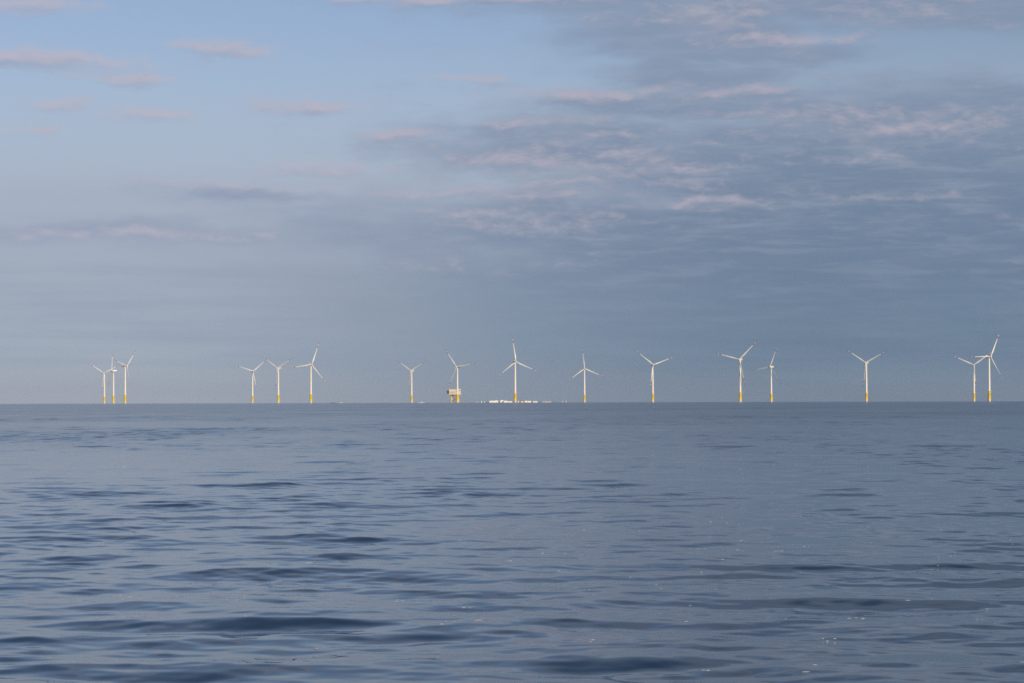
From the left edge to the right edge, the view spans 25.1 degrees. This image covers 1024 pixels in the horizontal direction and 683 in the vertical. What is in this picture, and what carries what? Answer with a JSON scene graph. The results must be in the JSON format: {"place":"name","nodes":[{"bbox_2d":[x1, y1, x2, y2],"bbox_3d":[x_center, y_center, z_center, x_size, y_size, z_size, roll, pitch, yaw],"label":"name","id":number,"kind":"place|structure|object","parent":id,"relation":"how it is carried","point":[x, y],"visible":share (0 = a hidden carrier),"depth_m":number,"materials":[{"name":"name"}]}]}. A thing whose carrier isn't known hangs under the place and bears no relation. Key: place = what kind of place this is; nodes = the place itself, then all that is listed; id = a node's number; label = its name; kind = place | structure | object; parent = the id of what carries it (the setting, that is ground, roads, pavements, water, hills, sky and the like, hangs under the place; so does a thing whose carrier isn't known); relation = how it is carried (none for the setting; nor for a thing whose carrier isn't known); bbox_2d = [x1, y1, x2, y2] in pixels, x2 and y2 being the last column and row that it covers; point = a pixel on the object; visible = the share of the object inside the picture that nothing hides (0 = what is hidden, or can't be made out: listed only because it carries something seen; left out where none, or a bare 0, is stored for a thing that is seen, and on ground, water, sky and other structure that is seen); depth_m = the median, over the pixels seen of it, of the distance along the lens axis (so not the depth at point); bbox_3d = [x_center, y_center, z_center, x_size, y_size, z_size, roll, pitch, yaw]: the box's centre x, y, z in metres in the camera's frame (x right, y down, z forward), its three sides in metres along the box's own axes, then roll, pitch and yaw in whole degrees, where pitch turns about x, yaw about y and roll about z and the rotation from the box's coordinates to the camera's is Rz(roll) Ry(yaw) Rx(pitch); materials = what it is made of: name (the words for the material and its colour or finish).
{"place":"outdoors","nodes":[
{"label":"outdoors","id":0,"kind":"place"},
{"bbox_2d":[0,401,1023,682],"bbox_3d":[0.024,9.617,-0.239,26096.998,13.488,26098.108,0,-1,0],"label":"sea","id":1,"kind":"structure","parent":0,"point":[246,543],"depth_m":48.70,"materials":[{"name":"blue liquid"}]},
{"bbox_2d":[91,364,116,403],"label":"wind turbine","id":2,"kind":"object","parent":1,"relation":"in","point":[104,373],"visible":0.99,"depth_m":6665.84,"materials":[{"name":"beige metal"}]},
{"bbox_2d":[108,353,116,403],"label":"wind turbine","id":3,"kind":"object","parent":1,"relation":"in","point":[113,396],"visible":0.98,"depth_m":6146.57,"materials":[{"name":"white metal"}]},
{"bbox_2d":[114,351,135,403],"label":"wind turbine","id":4,"kind":"object","parent":1,"relation":"in","point":[124,399],"visible":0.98,"depth_m":5452.11,"materials":[{"name":"white metal"}]},
{"bbox_2d":[236,363,261,402],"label":"wind turbine","id":5,"kind":"object","parent":1,"relation":"in","point":[252,371],"visible":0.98,"depth_m":6372.08,"materials":[{"name":"white metal"}]},
{"bbox_2d":[265,358,291,402],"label":"wind turbine","id":6,"kind":"object","parent":1,"relation":"in","point":[278,368],"visible":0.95,"depth_m":5781.72,"materials":[{"name":"white metal"}]},
{"bbox_2d":[292,344,324,402],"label":"wind turbine","id":7,"kind":"object","parent":1,"relation":"in","point":[310,365],"visible":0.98,"depth_m":5278.19,"materials":[{"name":"white metal"}]},
{"bbox_2d":[397,360,423,402],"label":"wind turbine","id":8,"kind":"object","parent":1,"relation":"in","point":[412,370],"visible":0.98,"depth_m":6315.48,"materials":[{"name":"white metal"}]},
{"bbox_2d":[447,388,461,402],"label":"offshore substation","id":9,"kind":"object","parent":1,"relation":"in","point":[451,392],"visible":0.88,"depth_m":6142.74,"materials":[{"name":"white metal"}]},
{"bbox_2d":[446,351,474,402],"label":"wind turbine","id":10,"kind":"object","parent":1,"relation":"in","point":[457,395],"visible":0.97,"depth_m":5662.11,"materials":[{"name":"white metal"}]},
{"bbox_2d":[501,337,535,402],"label":"wind turbine","id":11,"kind":"object","parent":1,"relation":"in","point":[515,393],"visible":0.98,"depth_m":4978.76,"materials":[{"name":"white metal"}]},
{"bbox_2d":[571,351,603,401],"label":"wind turbine","id":12,"kind":"object","parent":1,"relation":"in","point":[584,368],"visible":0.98,"depth_m":6003.21,"materials":[{"name":"white metal"}]},
{"bbox_2d":[638,352,671,401],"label":"wind turbine","id":13,"kind":"object","parent":1,"relation":"in","point":[652,378],"visible":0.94,"depth_m":5430.51,"materials":[{"name":"white metal"}]},
{"bbox_2d":[717,341,756,401],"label":"wind turbine","id":14,"kind":"object","parent":1,"relation":"in","point":[740,392],"visible":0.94,"depth_m":4770.67,"materials":[{"name":"white metal"}]},
{"bbox_2d":[753,347,779,401],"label":"wind turbine","id":15,"kind":"object","parent":1,"relation":"in","point":[771,393],"visible":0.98,"depth_m":5772.89,"materials":[{"name":"white metal"}]},
{"bbox_2d":[849,351,885,401],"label":"wind turbine","id":16,"kind":"object","parent":1,"relation":"in","point":[867,392],"visible":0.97,"depth_m":5193.66,"materials":[{"name":"white metal"}]},
{"bbox_2d":[952,352,991,400],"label":"wind turbine","id":17,"kind":"object","parent":1,"relation":"in","point":[974,382],"visible":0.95,"depth_m":5562.71,"materials":[{"name":"white metal"}]},
{"bbox_2d":[974,332,1001,400],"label":"wind turbine","id":18,"kind":"object","parent":1,"relation":"in","point":[989,391],"visible":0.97,"depth_m":4543.19,"materials":[{"name":"white metal"}]},
{"bbox_2d":[0,0,1023,403],"label":"sky","id":19,"kind":"structure","parent":0,"point":[200,189],"materials":[{"name":"blue"}]}
]}

